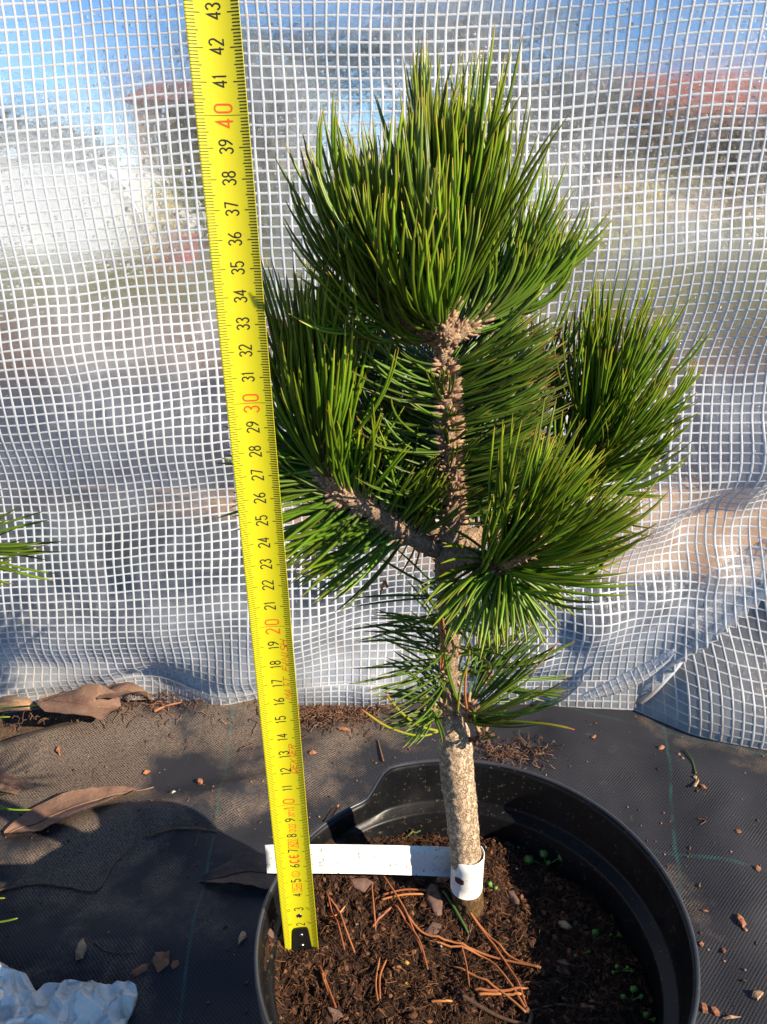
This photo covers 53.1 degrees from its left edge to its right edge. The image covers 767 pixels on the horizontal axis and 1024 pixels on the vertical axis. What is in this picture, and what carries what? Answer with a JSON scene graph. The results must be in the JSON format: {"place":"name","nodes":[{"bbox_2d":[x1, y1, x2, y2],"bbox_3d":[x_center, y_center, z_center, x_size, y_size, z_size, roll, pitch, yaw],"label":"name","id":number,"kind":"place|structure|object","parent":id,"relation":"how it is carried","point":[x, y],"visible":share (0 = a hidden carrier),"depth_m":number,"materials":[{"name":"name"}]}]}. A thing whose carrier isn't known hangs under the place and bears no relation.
{"place":"outdoors","nodes":[
{"label":"outdoors","id":0,"kind":"place"},
{"bbox_2d":[0,700,165,741],"bbox_3d":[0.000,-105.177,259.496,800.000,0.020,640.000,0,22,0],"label":"ground","id":1,"kind":"structure","parent":0,"point":[27,725],"depth_m":0.83,"materials":[{"name":"soil"}]},
{"bbox_2d":[0,695,32,711],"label":"dead leaf","id":2,"kind":"object","parent":1,"relation":"on","point":[9,701],"visible":0.91,"depth_m":0.80,"materials":[{"name":"brown plant"}]},
{"bbox_2d":[0,699,766,1023],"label":"ground fabric","id":3,"kind":"object","parent":1,"relation":"on","point":[235,801],"visible":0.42,"depth_m":0.67,"materials":[{"name":"black fabric"}]},
{"bbox_2d":[0,773,24,793],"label":"dead leaf","id":4,"kind":"object","parent":3,"relation":"on","point":[12,783],"visible":1,"depth_m":0.72,"materials":[{"name":"brown plant"}]},
{"bbox_2d":[0,843,136,891],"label":"twig","id":5,"kind":"object","parent":3,"relation":"on","point":[42,883],"visible":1,"depth_m":0.61,"materials":[{"name":"brown wood"}]},
{"bbox_2d":[0,962,137,1023],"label":"plastic bag","id":6,"kind":"object","parent":3,"relation":"on","point":[24,1001],"visible":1,"depth_m":0.51,"materials":[{"name":"white plastic"}]},
{"bbox_2d":[33,684,123,719],"bbox_3d":[-0.318,0.201,0.792,0.109,0.029,0.048,4,23,11],"label":"dead leaf","id":7,"kind":"object","parent":3,"relation":"on","point":[82,700],"visible":0.98,"depth_m":0.79,"materials":[{"name":"brown plant"}]},
{"bbox_2d":[4,785,153,835],"bbox_3d":[-0.272,0.262,0.690,0.127,0.019,0.043,-14,26,-30],"label":"dead leaf","id":8,"kind":"object","parent":3,"relation":"on","point":[54,810],"visible":1,"depth_m":0.69,"materials":[{"name":"brown plant"}]},
{"bbox_2d":[75,938,86,959],"bbox_3d":[-0.217,0.313,0.552,0.008,0.009,0.017,0,22,0],"label":"wood chip","id":9,"kind":"object","parent":3,"relation":"on","point":[81,948],"visible":1,"depth_m":0.55,"materials":[{"name":"grey wood"}]},
{"bbox_2d":[94,941,133,952],"bbox_3d":[-0.195,0.314,0.555,0.031,0.002,0.008,0,22,0],"label":"twig","id":10,"kind":"object","parent":3,"relation":"on","point":[97,944],"visible":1,"depth_m":0.55,"materials":[{"name":"brown wood"}]},
{"bbox_2d":[96,682,148,698],"bbox_3d":[-0.279,0.193,0.812,0.059,0.022,0.038,0,22,0],"label":"dead leaf","id":11,"kind":"object","parent":3,"relation":"on","point":[121,689],"visible":0.94,"depth_m":0.81,"materials":[{"name":"brown plant"}]},
{"bbox_2d":[130,964,148,976],"bbox_3d":[-0.172,0.323,0.542,0.012,0.004,0.008,0,22,0],"label":"wood chip","id":12,"kind":"object","parent":3,"relation":"on","point":[142,968],"visible":1,"depth_m":0.54,"materials":[{"name":"brown wood"}]},
{"bbox_2d":[0,691,317,751],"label":"dry litter","id":13,"kind":"object","parent":3,"relation":"on","point":[127,696],"visible":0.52,"depth_m":0.80,"materials":[{"name":"brown plant"}]},
{"bbox_2d":[152,951,169,971],"bbox_3d":[-0.157,0.318,0.546,0.012,0.009,0.010,-17,28,-35],"label":"wood chip","id":14,"kind":"object","parent":3,"relation":"on","point":[160,960],"visible":1,"depth_m":0.54,"materials":[{"name":"brown wood"}]},
{"bbox_2d":[153,701,181,712],"bbox_3d":[-0.227,0.204,0.807,0.030,0.004,0.004,-12,25,-28],"label":"twig","id":15,"kind":"object","parent":3,"relation":"on","point":[159,708],"visible":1,"depth_m":0.81,"materials":[{"name":"brown plant"}]},
{"bbox_2d":[171,960,178,968],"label":"wood chip","id":16,"kind":"object","parent":3,"relation":"on","point":[175,964],"visible":1,"depth_m":0.54,"materials":[{"name":"brown wood"}]},
{"bbox_2d":[146,827,217,837],"bbox_3d":[-0.173,0.275,0.659,0.060,0.007,0.009,0,22,0],"label":"twig","id":17,"kind":"object","parent":3,"relation":"on","point":[165,830],"visible":1,"depth_m":0.66,"materials":[{"name":"brown wood"}]},
{"bbox_2d":[197,778,202,784],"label":"wood chip","id":18,"kind":"object","parent":3,"relation":"on","point":[200,781],"visible":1,"depth_m":0.72,"materials":[{"name":"brown wood"}]},
{"bbox_2d":[196,852,276,888],"bbox_3d":[-0.119,0.291,0.617,0.082,0.015,0.034,0,22,0],"label":"dead leaf","id":19,"kind":"object","parent":3,"relation":"on","point":[249,868],"visible":0.84,"depth_m":0.62,"materials":[{"name":"brown plant"}]},
{"bbox_2d":[238,931,246,943],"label":"wood chip","id":20,"kind":"object","parent":3,"relation":"on","point":[242,936],"visible":1,"depth_m":0.56,"materials":[{"name":"grey wood"}]},
{"bbox_2d":[248,699,412,740],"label":"dry fibres","id":21,"kind":"object","parent":3,"relation":"on","point":[328,715],"visible":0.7,"depth_m":0.82,"materials":[{"name":"brown plant"}]},
{"bbox_2d":[322,804,338,821],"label":"dead needle","id":22,"kind":"object","parent":3,"relation":"on","point":[328,812],"visible":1,"depth_m":0.47,"materials":[{"name":"brown plant"}]},
{"bbox_2d":[338,727,350,731],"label":"wood chip","id":23,"kind":"object","parent":3,"relation":"on","point":[344,729],"visible":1,"depth_m":0.79,"materials":[{"name":"brown wood"}]},
{"bbox_2d":[377,739,383,761],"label":"twig","id":24,"kind":"object","parent":3,"relation":"on","point":[380,751],"visible":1,"depth_m":0.77,"materials":[{"name":"brown wood"}]},
{"bbox_2d":[0,0,766,713],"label":"plastic curtain","id":25,"kind":"object","parent":3,"relation":"on","point":[114,448],"visible":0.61,"depth_m":0.68,"materials":[{"name":"white plastic"}]},
{"bbox_2d":[634,601,766,749],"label":"plastic curtain flap","id":26,"kind":"object","parent":25,"relation":"attached to","point":[716,690],"visible":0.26,"depth_m":0.79,"materials":[{"name":"white plastic"}]},
{"bbox_2d":[1,709,766,1014],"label":"grit","id":27,"kind":"object","parent":3,"relation":"on","point":[226,926],"visible":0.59,"depth_m":0.67,"materials":[{"name":"brown stone"}]},
{"bbox_2d":[254,759,700,1023],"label":"flower pot","id":28,"kind":"object","parent":3,"relation":"on","point":[611,862],"visible":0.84,"depth_m":0.46,"materials":[{"name":"plastic"}]},
{"bbox_2d":[264,829,653,1023],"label":"potting soil","id":29,"kind":"structure","parent":28,"relation":"in","point":[348,838],"depth_m":0.41,"materials":[{"name":"brown soil"}]},
{"bbox_2d":[183,0,318,952],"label":"measuring tape","id":30,"kind":"object","parent":29,"relation":"on","point":[215,46],"visible":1,"depth_m":0.30,"materials":[{"name":"yellow metal"}]},
{"bbox_2d":[268,919,282,948],"bbox_3d":[-0.059,0.224,0.408,0.011,0.016,0.012,17,28,36],"label":"bark chip","id":31,"kind":"object","parent":29,"relation":"on","point":[271,933],"visible":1,"depth_m":0.41,"materials":[{"name":"brown wood"}]},
{"bbox_2d":[319,964,336,1008],"bbox_3d":[-0.029,0.241,0.391,0.011,0.004,0.024,0,22,0],"label":"dead needle","id":32,"kind":"object","parent":29,"relation":"on","point":[322,973],"visible":1,"depth_m":0.39,"materials":[{"name":"brown plant"}]},
{"bbox_2d":[326,1006,342,1022],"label":"bark chip","id":33,"kind":"object","parent":29,"relation":"on","point":[336,1013],"visible":1,"depth_m":0.38,"materials":[{"name":"brown wood"}]},
{"bbox_2d":[325,905,345,917],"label":"dead needle","id":34,"kind":"object","parent":29,"relation":"on","point":[341,910],"visible":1,"depth_m":0.43,"materials":[{"name":"brown plant"}]},
{"bbox_2d":[332,898,346,913],"bbox_3d":[-0.025,0.225,0.437,0.009,0.003,0.010,0,22,0],"label":"bark chip","id":35,"kind":"object","parent":29,"relation":"on","point":[340,907],"visible":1,"depth_m":0.44,"materials":[{"name":"brown wood"}]},
{"bbox_2d":[326,889,355,952],"bbox_3d":[-0.026,0.227,0.428,0.006,0.008,0.041,-9,24,-21],"label":"dead needle","id":36,"kind":"object","parent":29,"relation":"on","point":[337,909],"visible":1,"depth_m":0.42,"materials":[{"name":"brown plant"}]},
{"bbox_2d":[348,878,373,893],"bbox_3d":[-0.013,0.218,0.449,0.016,0.005,0.008,0,22,0],"label":"bark chip","id":37,"kind":"object","parent":29,"relation":"on","point":[363,885],"visible":1,"depth_m":0.45,"materials":[{"name":"brown wood"}]},
{"bbox_2d":[371,884,375,931],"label":"dead needle","id":38,"kind":"object","parent":29,"relation":"on","point":[373,906],"visible":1,"depth_m":0.43,"materials":[{"name":"brown plant"}]},
{"bbox_2d":[375,957,386,1001],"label":"dead needle","id":39,"kind":"object","parent":29,"relation":"on","point":[379,979],"visible":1,"depth_m":0.40,"materials":[{"name":"brown plant"}]},
{"bbox_2d":[371,906,391,927],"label":"dead needle","id":40,"kind":"object","parent":29,"relation":"on","point":[381,915],"visible":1,"depth_m":0.43,"materials":[{"name":"brown plant"}]},
{"bbox_2d":[381,888,426,900],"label":"dead needle","id":41,"kind":"object","parent":29,"relation":"on","point":[398,890],"visible":1,"depth_m":0.44,"materials":[{"name":"brown plant"}]},
{"bbox_2d":[382,874,428,969],"bbox_3d":[0.012,0.227,0.429,0.005,0.009,0.062,-10,24,-23],"label":"dead needle","id":42,"kind":"object","parent":29,"relation":"on","point":[410,925],"visible":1,"depth_m":0.42,"materials":[{"name":"brown plant"}]},
{"bbox_2d":[423,921,441,934],"bbox_3d":[0.027,0.230,0.424,0.010,0.005,0.006,0,22,0],"label":"bark chip","id":43,"kind":"object","parent":29,"relation":"on","point":[430,929],"visible":1,"depth_m":0.42,"materials":[{"name":"brown wood"}]},
{"bbox_2d":[426,883,442,916],"bbox_3d":[0.029,0.222,0.439,0.010,0.005,0.021,0,22,0],"label":"bark chip","id":44,"kind":"object","parent":29,"relation":"on","point":[434,901],"visible":1,"depth_m":0.44,"materials":[{"name":"brown wood"}]},
{"bbox_2d":[431,999,452,1002],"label":"dead needle","id":45,"kind":"object","parent":29,"relation":"on","point":[435,1001],"visible":1,"depth_m":0.38,"materials":[{"name":"brown plant"}]},
{"bbox_2d":[437,876,449,883],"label":"bark chip","id":46,"kind":"object","parent":29,"relation":"on","point":[443,879],"visible":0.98,"depth_m":0.45,"materials":[{"name":"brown wood"}]},
{"bbox_2d":[442,890,468,934],"bbox_3d":[0.041,0.225,0.432,0.001,0.009,0.026,-12,25,-28],"label":"dead needle","id":47,"kind":"object","parent":29,"relation":"on","point":[454,908],"visible":1,"depth_m":0.43,"materials":[{"name":"green plant"}]},
{"bbox_2d":[461,944,469,986],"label":"dead needle","id":48,"kind":"object","parent":29,"relation":"on","point":[466,965],"visible":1,"depth_m":0.40,"materials":[{"name":"brown plant"}]},
{"bbox_2d":[217,26,716,917],"bbox_3d":[0.041,0.020,0.386,0.210,0.441,0.191,7,23,17],"label":"pine tree","id":49,"kind":"object","parent":29,"relation":"on","point":[409,248],"visible":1,"depth_m":0.32,"materials":[{"name":"green plant"}]},
{"bbox_2d":[265,844,484,899],"bbox_3d":[-0.004,0.196,0.430,0.120,0.046,0.022,0,22,0],"label":"plant label","id":50,"kind":"object","parent":49,"relation":"attached to","point":[466,882],"visible":0.93,"depth_m":0.43,"materials":[{"name":"white plastic"}]},
{"bbox_2d":[409,916,538,967],"bbox_3d":[0.045,0.234,0.415,0.079,0.006,0.008,11,25,25],"label":"dead needle","id":51,"kind":"object","parent":29,"relation":"on","point":[473,949],"visible":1,"depth_m":0.41,"materials":[{"name":"brown plant"}]},
{"bbox_2d":[466,889,484,940],"bbox_3d":[0.054,0.226,0.438,0.006,0.007,0.041,6,23,14],"label":"root","id":52,"kind":"object","parent":29,"relation":"on","point":[473,920],"visible":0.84,"depth_m":0.43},
{"bbox_2d":[429,940,529,1014],"bbox_3d":[0.051,0.239,0.403,0.066,0.007,0.016,18,29,38],"label":"dead needle","id":53,"kind":"object","parent":29,"relation":"on","point":[523,1008],"visible":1,"depth_m":0.40,"materials":[{"name":"brown plant"}]},
{"bbox_2d":[443,882,540,1007],"bbox_3d":[0.061,0.231,0.418,0.021,0.008,0.084,-10,24,-24],"label":"dead needle","id":54,"kind":"object","parent":29,"relation":"on","point":[488,936],"visible":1,"depth_m":0.41,"materials":[{"name":"brown plant"}]},
{"bbox_2d":[486,881,497,889],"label":"seedling","id":55,"kind":"object","parent":29,"relation":"on","point":[488,883],"visible":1,"depth_m":0.45,"materials":[{"name":"green plant"}]},
{"bbox_2d":[461,993,527,1023],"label":"root","id":56,"kind":"object","parent":29,"relation":"on","point":[481,1007],"visible":1,"depth_m":0.38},
{"bbox_2d":[473,986,528,996],"bbox_3d":[0.060,0.243,0.389,0.028,0.004,0.005,0,22,0],"label":"dead needle","id":57,"kind":"object","parent":29,"relation":"on","point":[493,992],"visible":1,"depth_m":0.39,"materials":[{"name":"brown plant"}]},
{"bbox_2d":[507,890,519,904],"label":"bark chip","id":58,"kind":"object","parent":29,"relation":"on","point":[513,897],"visible":1,"depth_m":0.44,"materials":[{"name":"brown wood"}]},
{"bbox_2d":[526,1007,532,1023],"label":"root","id":59,"kind":"object","parent":29,"relation":"on","point":[530,1020],"visible":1,"depth_m":0.38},
{"bbox_2d":[524,850,562,866],"bbox_3d":[0.099,0.213,0.470,0.026,0.013,0.004,0,22,0],"label":"seedling","id":60,"kind":"object","parent":29,"relation":"on","point":[528,860],"visible":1,"depth_m":0.47,"materials":[{"name":"green plant"}]},
{"bbox_2d":[531,1003,595,1010],"bbox_3d":[0.089,0.247,0.383,0.032,0.005,0.006,0,22,0],"label":"root","id":61,"kind":"object","parent":29,"relation":"on","point":[565,1005],"visible":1,"depth_m":0.38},
{"bbox_2d":[557,959,569,965],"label":"bark chip","id":62,"kind":"object","parent":29,"relation":"on","point":[562,962],"visible":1,"depth_m":0.41,"materials":[{"name":"brown wood"}]},
{"bbox_2d":[558,920,572,929],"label":"bark chip","id":63,"kind":"object","parent":29,"relation":"on","point":[565,925],"visible":1,"depth_m":0.43,"materials":[{"name":"grey wood"}]},
{"bbox_2d":[592,929,604,941],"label":"seedling","id":64,"kind":"object","parent":29,"relation":"on","point":[595,932],"visible":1,"depth_m":0.42,"materials":[{"name":"green plant"}]},
{"bbox_2d":[612,965,633,974],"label":"seedling","id":65,"kind":"object","parent":29,"relation":"on","point":[627,968],"visible":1,"depth_m":0.40,"materials":[{"name":"green plant"}]},
{"bbox_2d":[621,986,643,1000],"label":"seedling","id":66,"kind":"object","parent":29,"relation":"on","point":[633,989],"visible":1,"depth_m":0.38,"materials":[{"name":"green plant"}]},
{"bbox_2d":[643,1012,656,1023],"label":"seedling","id":67,"kind":"object","parent":29,"relation":"on","point":[646,1015],"visible":1,"depth_m":0.38,"materials":[{"name":"green plant"}]},
{"bbox_2d":[473,730,570,770],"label":"dry litter","id":68,"kind":"object","parent":3,"relation":"on","point":[508,754],"visible":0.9,"depth_m":0.76,"materials":[{"name":"brown plant"}]},
{"bbox_2d":[684,749,696,773],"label":"pine needle","id":69,"kind":"object","parent":3,"relation":"on","point":[689,755],"visible":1,"depth_m":0.74,"materials":[{"name":"green plant"}]},
{"bbox_2d":[699,1002,707,1012],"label":"wood chip","id":70,"kind":"object","parent":3,"relation":"on","point":[703,1007],"visible":1,"depth_m":0.52,"materials":[{"name":"brown wood"}]},
{"bbox_2d":[711,1006,719,1015],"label":"wood chip","id":71,"kind":"object","parent":3,"relation":"on","point":[715,1011],"visible":1,"depth_m":0.52,"materials":[{"name":"brown wood"}]},
{"bbox_2d":[723,1015,740,1018],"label":"wood chip","id":72,"kind":"object","parent":3,"relation":"on","point":[730,1017],"visible":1,"depth_m":0.52,"materials":[{"name":"beige wood"}]},
{"bbox_2d":[737,914,746,927],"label":"wood chip","id":73,"kind":"object","parent":3,"relation":"on","point":[741,921],"visible":1,"depth_m":0.57,"materials":[{"name":"brown wood"}]},
{"bbox_2d":[751,990,763,1000],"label":"wood chip","id":74,"kind":"object","parent":3,"relation":"on","point":[757,995],"visible":1,"depth_m":0.53,"materials":[{"name":"beige wood"}]},
{"bbox_3d":[-0.423,0.229,0.558,0.218,0.185,0.221,0,22,0],"label":"flower pot","id":75,"kind":"object","parent":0,"visible":0},
{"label":"potting soil","id":76,"kind":"object","parent":75,"relation":"in","visible":0},
{"bbox_2d":[0,488,61,922],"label":"pine tree","id":77,"kind":"object","parent":76,"relation":"on","point":[8,549],"visible":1,"depth_m":0.39,"materials":[{"name":"green plant"}]}
]}

